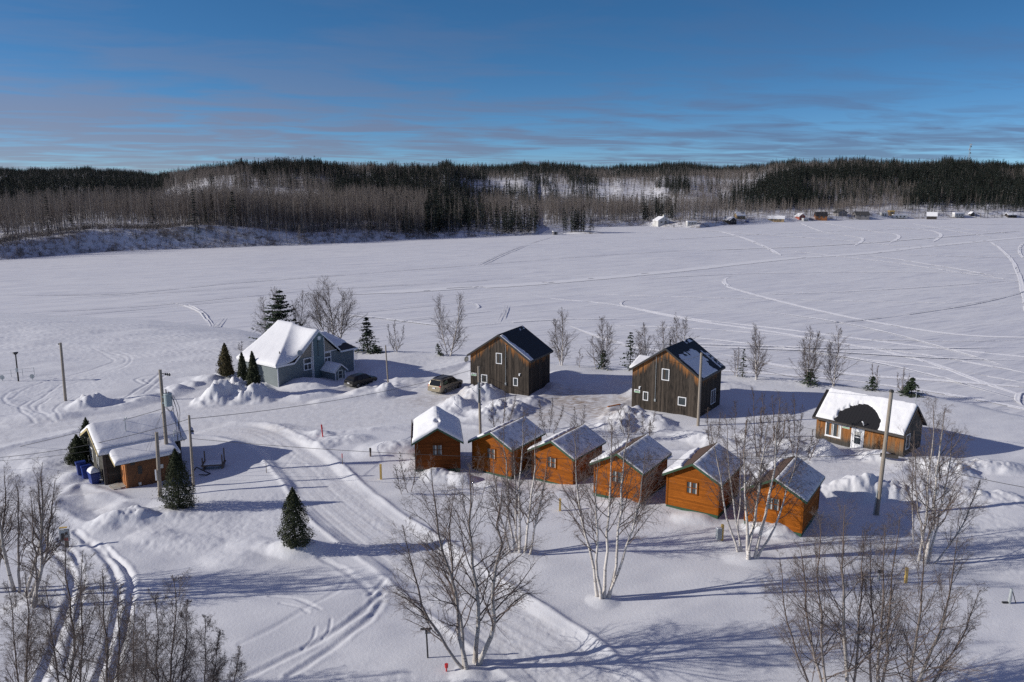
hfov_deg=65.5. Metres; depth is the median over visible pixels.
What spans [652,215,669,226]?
lake house
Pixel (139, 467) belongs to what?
shed window
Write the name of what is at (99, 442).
power line
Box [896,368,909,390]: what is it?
bare tree
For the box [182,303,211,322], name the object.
snowmobile path
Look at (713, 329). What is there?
snowmobile path
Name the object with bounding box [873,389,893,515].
utility pole
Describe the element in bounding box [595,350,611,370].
spruce tree
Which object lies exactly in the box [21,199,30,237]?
bare tree
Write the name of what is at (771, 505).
window
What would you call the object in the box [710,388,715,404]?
window
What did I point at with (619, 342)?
snowmobile path
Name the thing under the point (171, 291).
old snow path
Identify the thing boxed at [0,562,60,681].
bare sapling
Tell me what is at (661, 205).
spruce tree
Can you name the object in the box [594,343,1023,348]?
snowmobile path
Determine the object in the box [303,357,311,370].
window
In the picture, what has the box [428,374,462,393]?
minivan
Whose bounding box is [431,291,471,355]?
bare tree
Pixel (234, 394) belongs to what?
cleared yard
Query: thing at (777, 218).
lake house
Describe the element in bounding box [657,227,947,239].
snowmobile path
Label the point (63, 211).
bare tree
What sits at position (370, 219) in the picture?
spruce tree
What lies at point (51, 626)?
bare sapling
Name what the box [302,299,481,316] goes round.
old snow path
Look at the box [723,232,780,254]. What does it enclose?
snowmobile path
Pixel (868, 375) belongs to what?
snowmobile path
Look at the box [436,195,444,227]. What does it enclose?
spruce tree
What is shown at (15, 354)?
lamp post
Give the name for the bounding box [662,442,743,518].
wooden cabin
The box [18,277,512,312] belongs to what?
old snow path
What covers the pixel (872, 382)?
spruce tree
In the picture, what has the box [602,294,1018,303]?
snowmobile path
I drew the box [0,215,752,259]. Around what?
bank brush
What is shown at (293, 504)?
spruce tree
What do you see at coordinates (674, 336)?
bare tree
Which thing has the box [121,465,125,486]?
shed door
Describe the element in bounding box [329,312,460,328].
snowmobile path
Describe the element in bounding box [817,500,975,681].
birch tree
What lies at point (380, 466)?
wooden post
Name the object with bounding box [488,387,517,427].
bare sapling
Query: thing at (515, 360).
barn house
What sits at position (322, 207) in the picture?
bare tree
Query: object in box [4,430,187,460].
power line
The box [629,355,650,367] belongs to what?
roof
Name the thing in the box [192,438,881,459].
power line
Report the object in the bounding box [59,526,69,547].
service pedestal
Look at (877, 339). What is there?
snowmobile path
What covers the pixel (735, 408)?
bare sapling
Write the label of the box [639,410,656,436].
bare sapling
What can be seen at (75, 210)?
bare tree
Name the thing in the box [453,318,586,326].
snowmobile path
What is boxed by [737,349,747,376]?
spruce tree
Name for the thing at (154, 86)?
sky
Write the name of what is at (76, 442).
cedar tree
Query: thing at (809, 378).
spruce tree
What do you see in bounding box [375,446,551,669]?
birch tree
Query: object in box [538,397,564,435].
bare sapling
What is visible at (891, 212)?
cottage
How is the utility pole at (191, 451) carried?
on the snow ground at (686, 602)
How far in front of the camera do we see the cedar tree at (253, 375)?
94.54 m
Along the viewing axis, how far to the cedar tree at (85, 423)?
75.01 m
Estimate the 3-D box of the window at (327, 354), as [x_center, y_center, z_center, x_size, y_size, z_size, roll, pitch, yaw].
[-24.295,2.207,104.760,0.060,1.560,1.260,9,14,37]
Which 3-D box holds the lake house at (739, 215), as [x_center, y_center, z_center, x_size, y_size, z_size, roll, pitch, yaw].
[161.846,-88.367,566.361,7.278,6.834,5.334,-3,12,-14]
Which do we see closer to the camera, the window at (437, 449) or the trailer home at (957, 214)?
the window at (437, 449)
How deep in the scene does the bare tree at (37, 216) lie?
315.98 m
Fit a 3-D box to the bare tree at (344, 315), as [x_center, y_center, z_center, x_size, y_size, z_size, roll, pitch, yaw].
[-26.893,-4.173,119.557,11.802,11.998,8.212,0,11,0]
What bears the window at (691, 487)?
in the wooden cabin at (685, 491)
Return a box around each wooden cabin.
[411,406,463,471]
[468,417,545,478]
[528,424,605,484]
[590,434,671,501]
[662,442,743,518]
[741,456,824,536]
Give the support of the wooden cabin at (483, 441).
on the snow ground at (686, 602)
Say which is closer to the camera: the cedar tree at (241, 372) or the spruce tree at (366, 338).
the cedar tree at (241, 372)
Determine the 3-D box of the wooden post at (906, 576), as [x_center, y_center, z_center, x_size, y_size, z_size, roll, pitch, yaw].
[24.900,14.942,50.331,0.150,1.326,0.150,0,11,0]
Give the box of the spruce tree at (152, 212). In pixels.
[149,195,157,227]
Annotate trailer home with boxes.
[892,214,907,217]
[952,212,963,216]
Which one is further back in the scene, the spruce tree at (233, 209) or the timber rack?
the spruce tree at (233, 209)
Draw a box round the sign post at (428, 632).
[420,627,431,657]
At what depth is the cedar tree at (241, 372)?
100.31 m
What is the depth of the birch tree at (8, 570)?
48.38 m
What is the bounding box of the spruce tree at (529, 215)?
[523,203,532,227]
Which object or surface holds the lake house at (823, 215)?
on the hills
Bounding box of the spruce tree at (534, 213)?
[532,205,537,230]
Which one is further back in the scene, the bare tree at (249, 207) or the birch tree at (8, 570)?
the bare tree at (249, 207)
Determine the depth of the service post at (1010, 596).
48.15 m
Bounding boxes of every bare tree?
[0,198,7,233]
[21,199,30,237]
[35,197,43,235]
[37,195,46,235]
[48,189,60,225]
[52,198,59,231]
[59,193,66,230]
[73,192,81,228]
[86,187,95,229]
[96,193,107,225]
[135,192,139,223]
[191,188,200,224]
[207,185,212,223]
[223,183,228,221]
[247,190,255,225]
[250,286,291,334]
[255,190,261,228]
[288,292,312,326]
[293,276,365,337]
[319,191,324,225]
[387,319,404,351]
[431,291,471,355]
[546,308,578,364]
[580,316,618,368]
[588,336,600,367]
[628,324,661,360]
[649,321,671,354]
[665,312,698,345]
[729,347,744,374]
[740,322,771,379]
[790,326,829,383]
[817,326,858,385]
[870,363,880,388]
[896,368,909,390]
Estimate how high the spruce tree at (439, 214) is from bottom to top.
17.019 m
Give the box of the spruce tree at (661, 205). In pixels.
[657,194,664,214]
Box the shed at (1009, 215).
[1004,213,1017,217]
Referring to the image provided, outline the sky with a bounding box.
[0,0,1023,174]
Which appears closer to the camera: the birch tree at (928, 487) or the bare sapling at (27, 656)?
the bare sapling at (27, 656)
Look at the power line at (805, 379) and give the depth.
78.16 m
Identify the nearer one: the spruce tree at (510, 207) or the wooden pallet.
the wooden pallet
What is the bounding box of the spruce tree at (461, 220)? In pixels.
[458,210,464,229]
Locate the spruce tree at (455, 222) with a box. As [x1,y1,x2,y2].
[452,208,459,232]
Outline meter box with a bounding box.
[715,524,723,540]
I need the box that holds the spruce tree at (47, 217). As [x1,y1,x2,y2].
[40,197,52,230]
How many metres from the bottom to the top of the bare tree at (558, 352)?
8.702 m
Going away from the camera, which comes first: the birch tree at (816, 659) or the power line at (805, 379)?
the birch tree at (816, 659)
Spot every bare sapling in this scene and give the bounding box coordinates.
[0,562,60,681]
[20,536,128,681]
[57,563,153,681]
[89,594,187,681]
[121,569,217,681]
[178,613,249,681]
[392,443,423,493]
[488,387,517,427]
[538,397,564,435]
[570,404,586,426]
[618,405,632,435]
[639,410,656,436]
[703,407,722,443]
[727,401,750,456]
[748,387,768,456]
[766,395,785,453]
[784,394,806,455]
[807,427,822,460]
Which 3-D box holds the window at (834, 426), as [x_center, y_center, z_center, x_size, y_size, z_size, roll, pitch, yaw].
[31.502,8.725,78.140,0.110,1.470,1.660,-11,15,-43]
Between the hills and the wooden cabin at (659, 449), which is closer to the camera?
the wooden cabin at (659, 449)
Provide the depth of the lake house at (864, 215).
602.53 m
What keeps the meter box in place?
on the snow ground at (686, 602)
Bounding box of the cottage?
[888,210,894,215]
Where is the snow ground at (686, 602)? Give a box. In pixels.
[0,312,1023,681]
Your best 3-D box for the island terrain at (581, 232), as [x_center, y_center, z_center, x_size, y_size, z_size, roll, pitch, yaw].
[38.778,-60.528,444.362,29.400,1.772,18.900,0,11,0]
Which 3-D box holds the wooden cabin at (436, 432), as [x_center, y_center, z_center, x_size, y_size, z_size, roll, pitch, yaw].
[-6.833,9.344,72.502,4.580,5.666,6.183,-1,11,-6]
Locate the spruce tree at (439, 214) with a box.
[436,200,445,231]
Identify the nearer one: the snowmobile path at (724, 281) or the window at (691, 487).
the window at (691, 487)
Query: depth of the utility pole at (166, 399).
69.05 m
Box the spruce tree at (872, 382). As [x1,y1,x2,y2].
[863,376,879,391]
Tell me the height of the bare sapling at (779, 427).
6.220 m
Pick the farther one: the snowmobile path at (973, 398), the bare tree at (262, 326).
the bare tree at (262, 326)
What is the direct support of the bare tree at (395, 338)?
on the snow ground at (686, 602)
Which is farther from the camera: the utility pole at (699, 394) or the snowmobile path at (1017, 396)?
the snowmobile path at (1017, 396)
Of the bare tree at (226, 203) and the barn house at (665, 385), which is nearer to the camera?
the barn house at (665, 385)
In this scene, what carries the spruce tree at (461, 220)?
on the hills
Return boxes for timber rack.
[201,448,225,469]
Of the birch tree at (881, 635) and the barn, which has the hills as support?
the barn
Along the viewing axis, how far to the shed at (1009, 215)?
634.90 m
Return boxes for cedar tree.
[61,434,89,465]
[79,417,89,453]
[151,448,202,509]
[215,343,234,376]
[234,352,247,380]
[244,351,261,385]
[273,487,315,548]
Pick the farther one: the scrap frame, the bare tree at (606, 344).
the bare tree at (606, 344)
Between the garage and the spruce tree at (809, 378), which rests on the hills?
the garage
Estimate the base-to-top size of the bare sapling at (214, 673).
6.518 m
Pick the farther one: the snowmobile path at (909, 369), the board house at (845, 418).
the snowmobile path at (909, 369)
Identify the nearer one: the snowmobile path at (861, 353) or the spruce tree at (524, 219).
the snowmobile path at (861, 353)
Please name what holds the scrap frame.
on the snow ground at (686, 602)
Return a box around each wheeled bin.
[75,460,85,474]
[79,463,90,478]
[87,466,100,483]
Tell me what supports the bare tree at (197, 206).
on the hills
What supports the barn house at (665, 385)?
on the snow ground at (686, 602)
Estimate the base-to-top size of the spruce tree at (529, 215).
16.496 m
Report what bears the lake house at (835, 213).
on the hills
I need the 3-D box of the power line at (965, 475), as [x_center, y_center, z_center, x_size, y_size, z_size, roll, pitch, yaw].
[32.651,9.483,56.683,11.696,0.397,0.036,9,15,39]
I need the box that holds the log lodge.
[80,410,186,487]
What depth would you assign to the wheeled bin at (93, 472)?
68.61 m
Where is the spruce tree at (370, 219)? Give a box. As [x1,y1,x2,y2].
[367,207,374,228]
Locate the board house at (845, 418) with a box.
[812,388,926,456]
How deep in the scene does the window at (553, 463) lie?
68.24 m
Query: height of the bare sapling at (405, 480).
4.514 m
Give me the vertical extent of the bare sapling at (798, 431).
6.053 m
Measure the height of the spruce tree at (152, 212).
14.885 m
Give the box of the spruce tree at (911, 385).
[898,377,923,397]
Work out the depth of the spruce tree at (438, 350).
116.62 m
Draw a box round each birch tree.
[0,457,38,563]
[0,458,77,597]
[1,475,69,607]
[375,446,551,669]
[474,407,556,554]
[542,403,678,598]
[700,409,769,551]
[703,389,811,559]
[758,507,903,681]
[783,497,915,681]
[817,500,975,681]
[853,516,999,681]
[873,392,990,563]
[898,431,919,541]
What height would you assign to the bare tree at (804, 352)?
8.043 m
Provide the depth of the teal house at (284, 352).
102.65 m
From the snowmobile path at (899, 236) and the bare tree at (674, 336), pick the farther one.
the snowmobile path at (899, 236)
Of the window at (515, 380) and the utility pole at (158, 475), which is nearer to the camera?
the utility pole at (158, 475)
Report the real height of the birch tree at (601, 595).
12.550 m
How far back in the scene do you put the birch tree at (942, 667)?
37.04 m
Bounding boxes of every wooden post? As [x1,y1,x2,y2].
[379,464,381,479]
[904,567,908,582]
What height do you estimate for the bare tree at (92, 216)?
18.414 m
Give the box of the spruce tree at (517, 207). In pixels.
[515,202,519,225]
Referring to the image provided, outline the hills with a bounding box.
[0,165,1023,259]
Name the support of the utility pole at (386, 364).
on the snow ground at (686, 602)
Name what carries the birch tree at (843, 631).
on the snow ground at (686, 602)
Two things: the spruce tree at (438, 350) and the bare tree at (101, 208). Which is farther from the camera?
the bare tree at (101, 208)
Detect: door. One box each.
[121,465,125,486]
[851,428,862,447]
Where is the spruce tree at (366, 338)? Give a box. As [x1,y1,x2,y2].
[354,317,379,352]
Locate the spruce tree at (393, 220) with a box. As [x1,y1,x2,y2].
[391,203,398,231]
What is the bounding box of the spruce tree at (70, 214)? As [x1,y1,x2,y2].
[68,203,74,229]
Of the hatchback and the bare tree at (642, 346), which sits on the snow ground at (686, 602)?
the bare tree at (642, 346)
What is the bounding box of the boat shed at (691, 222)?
[686,221,697,225]
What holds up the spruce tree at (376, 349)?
on the snow ground at (686, 602)
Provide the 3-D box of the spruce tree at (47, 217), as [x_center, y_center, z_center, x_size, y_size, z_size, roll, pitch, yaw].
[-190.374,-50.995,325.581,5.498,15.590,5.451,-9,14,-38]
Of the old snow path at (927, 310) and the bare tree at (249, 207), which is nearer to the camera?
the old snow path at (927, 310)
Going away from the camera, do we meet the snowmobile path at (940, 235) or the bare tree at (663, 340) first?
the bare tree at (663, 340)
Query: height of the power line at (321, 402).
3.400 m
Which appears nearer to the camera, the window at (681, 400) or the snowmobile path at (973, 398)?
the window at (681, 400)
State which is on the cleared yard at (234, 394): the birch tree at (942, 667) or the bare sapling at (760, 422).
the bare sapling at (760, 422)
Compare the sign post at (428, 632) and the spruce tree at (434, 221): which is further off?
the spruce tree at (434, 221)
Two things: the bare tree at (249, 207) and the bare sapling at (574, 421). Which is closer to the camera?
the bare sapling at (574, 421)
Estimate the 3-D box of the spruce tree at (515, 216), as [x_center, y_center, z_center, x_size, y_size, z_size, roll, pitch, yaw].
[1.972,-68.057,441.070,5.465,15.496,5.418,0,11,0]
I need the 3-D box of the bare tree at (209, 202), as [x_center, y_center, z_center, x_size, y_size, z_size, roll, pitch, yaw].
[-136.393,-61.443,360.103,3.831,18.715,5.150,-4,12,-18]
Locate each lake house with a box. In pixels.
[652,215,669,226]
[723,217,736,224]
[733,212,745,218]
[767,216,784,221]
[814,212,827,220]
[832,209,847,215]
[852,211,869,219]
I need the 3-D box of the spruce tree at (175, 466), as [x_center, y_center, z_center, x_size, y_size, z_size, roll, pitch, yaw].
[-25.971,10.751,61.968,3.500,5.141,3.329,6,13,30]
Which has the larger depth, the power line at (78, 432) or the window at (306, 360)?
the window at (306, 360)
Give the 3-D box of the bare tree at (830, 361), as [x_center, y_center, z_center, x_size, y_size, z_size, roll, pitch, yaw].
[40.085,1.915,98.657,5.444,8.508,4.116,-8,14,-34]
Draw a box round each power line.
[0,419,187,457]
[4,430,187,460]
[23,409,160,445]
[191,370,469,418]
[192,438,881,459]
[703,355,912,394]
[887,455,1021,486]
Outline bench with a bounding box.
[880,453,898,458]
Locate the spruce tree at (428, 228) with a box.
[425,206,432,231]
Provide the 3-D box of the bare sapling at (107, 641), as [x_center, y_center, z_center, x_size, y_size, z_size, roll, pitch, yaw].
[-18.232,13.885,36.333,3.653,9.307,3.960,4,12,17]
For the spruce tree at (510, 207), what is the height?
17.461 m
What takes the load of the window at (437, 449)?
in the wooden cabin at (436, 432)
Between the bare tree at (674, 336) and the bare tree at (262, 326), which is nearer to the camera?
the bare tree at (674, 336)
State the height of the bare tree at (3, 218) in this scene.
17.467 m
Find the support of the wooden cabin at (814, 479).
on the snow ground at (686, 602)
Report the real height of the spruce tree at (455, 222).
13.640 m
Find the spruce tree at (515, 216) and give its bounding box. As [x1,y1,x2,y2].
[512,204,519,228]
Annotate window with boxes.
[130,463,141,473]
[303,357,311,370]
[325,351,330,361]
[432,444,442,455]
[486,447,495,459]
[496,353,501,363]
[513,378,517,385]
[547,456,556,468]
[611,470,621,483]
[643,391,647,400]
[661,368,669,380]
[678,396,685,405]
[686,480,697,495]
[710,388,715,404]
[767,496,780,511]
[825,421,840,438]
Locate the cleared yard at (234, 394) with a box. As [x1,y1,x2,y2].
[0,363,900,520]
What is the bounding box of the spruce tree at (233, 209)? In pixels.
[229,192,240,226]
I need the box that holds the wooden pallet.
[109,482,124,489]
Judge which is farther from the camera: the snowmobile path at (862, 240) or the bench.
the snowmobile path at (862, 240)
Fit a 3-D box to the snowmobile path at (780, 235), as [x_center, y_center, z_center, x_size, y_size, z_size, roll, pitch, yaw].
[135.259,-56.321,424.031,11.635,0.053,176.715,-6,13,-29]
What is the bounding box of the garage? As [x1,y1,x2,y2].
[795,213,805,219]
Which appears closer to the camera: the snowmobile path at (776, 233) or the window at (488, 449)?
the window at (488, 449)
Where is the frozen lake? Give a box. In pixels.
[0,218,1023,415]
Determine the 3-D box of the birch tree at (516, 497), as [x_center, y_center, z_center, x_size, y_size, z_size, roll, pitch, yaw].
[0.469,9.722,53.468,5.857,10.451,4.045,10,15,41]
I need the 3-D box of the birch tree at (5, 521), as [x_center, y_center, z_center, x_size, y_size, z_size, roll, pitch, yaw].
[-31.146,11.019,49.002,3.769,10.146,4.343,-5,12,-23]
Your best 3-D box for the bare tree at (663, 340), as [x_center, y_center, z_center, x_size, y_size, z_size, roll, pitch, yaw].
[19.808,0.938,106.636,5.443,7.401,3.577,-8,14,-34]
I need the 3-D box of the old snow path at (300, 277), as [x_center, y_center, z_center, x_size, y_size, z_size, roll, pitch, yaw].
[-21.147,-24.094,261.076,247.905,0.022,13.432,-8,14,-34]
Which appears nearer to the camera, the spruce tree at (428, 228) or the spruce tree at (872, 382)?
the spruce tree at (872, 382)
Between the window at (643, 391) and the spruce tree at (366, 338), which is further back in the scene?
the spruce tree at (366, 338)
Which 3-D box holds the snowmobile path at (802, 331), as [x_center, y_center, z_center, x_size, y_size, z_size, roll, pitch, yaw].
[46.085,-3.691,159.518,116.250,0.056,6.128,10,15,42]
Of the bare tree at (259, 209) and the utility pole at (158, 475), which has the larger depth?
the bare tree at (259, 209)
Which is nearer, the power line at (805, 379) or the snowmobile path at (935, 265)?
the power line at (805, 379)
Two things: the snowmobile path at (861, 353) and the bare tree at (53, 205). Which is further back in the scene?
the bare tree at (53, 205)
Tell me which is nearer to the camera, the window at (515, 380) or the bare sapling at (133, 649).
the bare sapling at (133, 649)
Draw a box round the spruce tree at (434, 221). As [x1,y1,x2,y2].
[431,210,437,232]
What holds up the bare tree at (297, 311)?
on the snow ground at (686, 602)
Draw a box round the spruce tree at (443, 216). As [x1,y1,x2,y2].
[439,203,447,229]
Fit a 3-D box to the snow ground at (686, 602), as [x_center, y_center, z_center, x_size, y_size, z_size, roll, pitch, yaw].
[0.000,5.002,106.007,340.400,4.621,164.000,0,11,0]
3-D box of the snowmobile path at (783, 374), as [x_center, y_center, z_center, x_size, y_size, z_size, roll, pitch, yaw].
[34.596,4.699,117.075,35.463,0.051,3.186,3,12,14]
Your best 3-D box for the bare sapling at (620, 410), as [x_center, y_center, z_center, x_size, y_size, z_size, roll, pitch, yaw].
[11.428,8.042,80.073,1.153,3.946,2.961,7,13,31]
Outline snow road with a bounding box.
[191,421,646,681]
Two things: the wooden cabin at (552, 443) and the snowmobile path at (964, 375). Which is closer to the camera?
the wooden cabin at (552, 443)
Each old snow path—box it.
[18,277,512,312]
[33,249,694,294]
[56,299,238,315]
[72,284,270,296]
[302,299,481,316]
[370,309,492,325]
[781,291,1023,324]
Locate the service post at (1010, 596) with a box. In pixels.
[1002,588,1015,603]
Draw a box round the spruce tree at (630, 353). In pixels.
[619,332,638,368]
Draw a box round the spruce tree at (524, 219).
[522,209,528,231]
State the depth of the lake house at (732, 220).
533.95 m
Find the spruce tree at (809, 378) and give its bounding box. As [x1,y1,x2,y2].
[796,368,820,386]
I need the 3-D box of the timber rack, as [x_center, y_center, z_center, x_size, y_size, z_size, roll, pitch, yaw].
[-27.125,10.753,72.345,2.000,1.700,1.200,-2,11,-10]
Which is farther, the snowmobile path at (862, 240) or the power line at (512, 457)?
the snowmobile path at (862, 240)
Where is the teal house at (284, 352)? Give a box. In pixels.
[236,320,357,386]
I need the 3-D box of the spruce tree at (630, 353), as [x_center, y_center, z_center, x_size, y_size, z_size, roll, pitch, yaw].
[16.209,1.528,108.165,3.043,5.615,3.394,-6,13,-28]
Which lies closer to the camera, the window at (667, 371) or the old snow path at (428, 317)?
the window at (667, 371)
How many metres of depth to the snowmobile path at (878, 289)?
207.83 m
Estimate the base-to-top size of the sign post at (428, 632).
2.042 m
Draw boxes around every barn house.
[464,325,553,395]
[629,337,725,417]
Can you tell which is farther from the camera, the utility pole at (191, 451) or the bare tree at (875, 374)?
the bare tree at (875, 374)
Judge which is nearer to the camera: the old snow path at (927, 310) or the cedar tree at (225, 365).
the cedar tree at (225, 365)
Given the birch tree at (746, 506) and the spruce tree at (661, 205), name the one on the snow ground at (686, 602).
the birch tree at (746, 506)
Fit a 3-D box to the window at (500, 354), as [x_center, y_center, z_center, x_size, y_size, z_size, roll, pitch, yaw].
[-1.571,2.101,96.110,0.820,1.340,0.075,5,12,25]
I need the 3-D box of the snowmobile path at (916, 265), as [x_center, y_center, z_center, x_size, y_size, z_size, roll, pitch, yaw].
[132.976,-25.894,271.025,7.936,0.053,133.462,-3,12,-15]
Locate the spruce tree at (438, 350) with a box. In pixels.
[435,343,443,355]
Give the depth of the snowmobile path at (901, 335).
144.31 m
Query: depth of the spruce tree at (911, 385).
95.06 m
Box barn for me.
[926,212,937,218]
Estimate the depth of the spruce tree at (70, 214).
341.08 m
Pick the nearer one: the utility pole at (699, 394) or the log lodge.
the log lodge
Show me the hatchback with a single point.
(356, 380)
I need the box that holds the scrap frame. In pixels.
[194,467,210,475]
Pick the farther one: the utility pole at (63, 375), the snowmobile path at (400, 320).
the snowmobile path at (400, 320)
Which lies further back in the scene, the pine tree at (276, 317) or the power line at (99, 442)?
the pine tree at (276, 317)
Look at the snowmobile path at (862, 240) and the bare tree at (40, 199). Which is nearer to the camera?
the bare tree at (40, 199)
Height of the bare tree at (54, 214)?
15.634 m
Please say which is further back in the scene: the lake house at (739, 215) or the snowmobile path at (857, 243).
the lake house at (739, 215)
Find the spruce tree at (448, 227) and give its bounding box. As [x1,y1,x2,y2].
[446,214,454,235]
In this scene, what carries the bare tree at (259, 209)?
on the hills
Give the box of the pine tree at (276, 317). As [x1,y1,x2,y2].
[249,290,303,341]
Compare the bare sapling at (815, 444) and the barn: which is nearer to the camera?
the bare sapling at (815, 444)
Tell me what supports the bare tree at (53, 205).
on the hills
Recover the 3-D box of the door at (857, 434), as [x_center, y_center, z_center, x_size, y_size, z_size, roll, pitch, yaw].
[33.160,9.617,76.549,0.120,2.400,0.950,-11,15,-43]
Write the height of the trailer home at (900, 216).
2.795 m
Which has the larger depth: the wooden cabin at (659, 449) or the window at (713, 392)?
the window at (713, 392)
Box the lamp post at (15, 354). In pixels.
[13,352,18,380]
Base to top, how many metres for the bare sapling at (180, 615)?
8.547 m
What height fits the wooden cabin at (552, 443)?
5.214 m
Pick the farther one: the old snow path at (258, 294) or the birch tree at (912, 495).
the old snow path at (258, 294)
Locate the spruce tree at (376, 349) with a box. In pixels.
[365,345,383,353]
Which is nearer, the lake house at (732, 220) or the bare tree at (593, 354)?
the bare tree at (593, 354)
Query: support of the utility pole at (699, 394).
on the snow ground at (686, 602)
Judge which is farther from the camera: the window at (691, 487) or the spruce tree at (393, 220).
the spruce tree at (393, 220)
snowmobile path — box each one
[166,302,209,325]
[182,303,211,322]
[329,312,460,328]
[350,236,1023,294]
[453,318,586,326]
[534,295,1023,356]
[569,325,728,359]
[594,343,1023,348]
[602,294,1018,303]
[612,325,822,340]
[625,307,1023,396]
[637,272,1006,278]
[643,334,1023,382]
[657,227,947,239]
[665,345,1004,359]
[666,228,908,246]
[716,231,1011,249]
[718,353,1023,386]
[722,277,1023,337]
[722,369,864,381]
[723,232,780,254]
[743,279,1020,294]
[767,311,1015,369]
[775,344,1018,398]
[795,251,1015,280]
[801,223,864,245]
[821,222,900,242]
[826,339,1006,340]
[842,343,1023,372]
[857,381,1023,409]
[866,255,993,275]
[883,225,942,241]
[991,242,1023,309]
[1014,392,1022,403]
[1018,243,1023,257]
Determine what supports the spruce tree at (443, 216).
on the hills
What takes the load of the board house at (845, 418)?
on the snow ground at (686, 602)
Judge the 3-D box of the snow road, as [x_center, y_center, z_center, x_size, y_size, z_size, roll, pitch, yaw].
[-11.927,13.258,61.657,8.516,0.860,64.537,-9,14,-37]
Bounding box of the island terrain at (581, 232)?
[560,231,601,233]
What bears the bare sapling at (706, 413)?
on the cleared yard at (234, 394)
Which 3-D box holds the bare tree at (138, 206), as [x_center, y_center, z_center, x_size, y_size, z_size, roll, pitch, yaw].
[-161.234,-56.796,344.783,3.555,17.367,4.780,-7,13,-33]
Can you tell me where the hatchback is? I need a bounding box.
[344,373,376,387]
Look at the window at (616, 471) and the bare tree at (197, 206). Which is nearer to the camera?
the window at (616, 471)
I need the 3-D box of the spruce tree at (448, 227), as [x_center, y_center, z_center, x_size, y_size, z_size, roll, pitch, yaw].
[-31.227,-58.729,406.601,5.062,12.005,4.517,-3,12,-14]
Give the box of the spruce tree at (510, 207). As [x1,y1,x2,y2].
[508,201,518,229]
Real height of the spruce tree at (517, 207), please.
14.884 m
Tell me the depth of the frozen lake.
209.20 m
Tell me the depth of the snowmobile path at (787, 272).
244.51 m
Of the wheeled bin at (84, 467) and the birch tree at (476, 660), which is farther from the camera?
the wheeled bin at (84, 467)
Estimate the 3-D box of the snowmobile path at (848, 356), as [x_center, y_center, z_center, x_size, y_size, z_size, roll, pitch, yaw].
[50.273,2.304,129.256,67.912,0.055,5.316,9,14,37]
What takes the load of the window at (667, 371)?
in the barn house at (665, 385)
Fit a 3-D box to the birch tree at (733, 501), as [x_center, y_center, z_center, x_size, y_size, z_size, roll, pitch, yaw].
[15.117,9.794,54.235,5.036,10.303,3.761,-6,13,-26]
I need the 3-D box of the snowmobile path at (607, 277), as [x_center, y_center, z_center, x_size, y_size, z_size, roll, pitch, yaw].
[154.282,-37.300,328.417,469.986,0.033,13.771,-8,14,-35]
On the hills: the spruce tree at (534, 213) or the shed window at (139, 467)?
the spruce tree at (534, 213)
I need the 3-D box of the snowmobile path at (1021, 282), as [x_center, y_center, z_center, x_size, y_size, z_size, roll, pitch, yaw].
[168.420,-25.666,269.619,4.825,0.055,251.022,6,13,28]
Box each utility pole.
[58,343,66,400]
[155,432,161,496]
[158,369,183,444]
[188,415,194,486]
[385,345,388,381]
[477,366,482,433]
[696,353,702,425]
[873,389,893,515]
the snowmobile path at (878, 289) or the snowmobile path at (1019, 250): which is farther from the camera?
the snowmobile path at (1019, 250)
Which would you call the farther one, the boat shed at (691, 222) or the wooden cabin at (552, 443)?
the boat shed at (691, 222)
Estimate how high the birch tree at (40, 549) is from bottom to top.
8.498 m
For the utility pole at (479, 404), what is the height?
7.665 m
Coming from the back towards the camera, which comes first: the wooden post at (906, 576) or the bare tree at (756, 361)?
the bare tree at (756, 361)

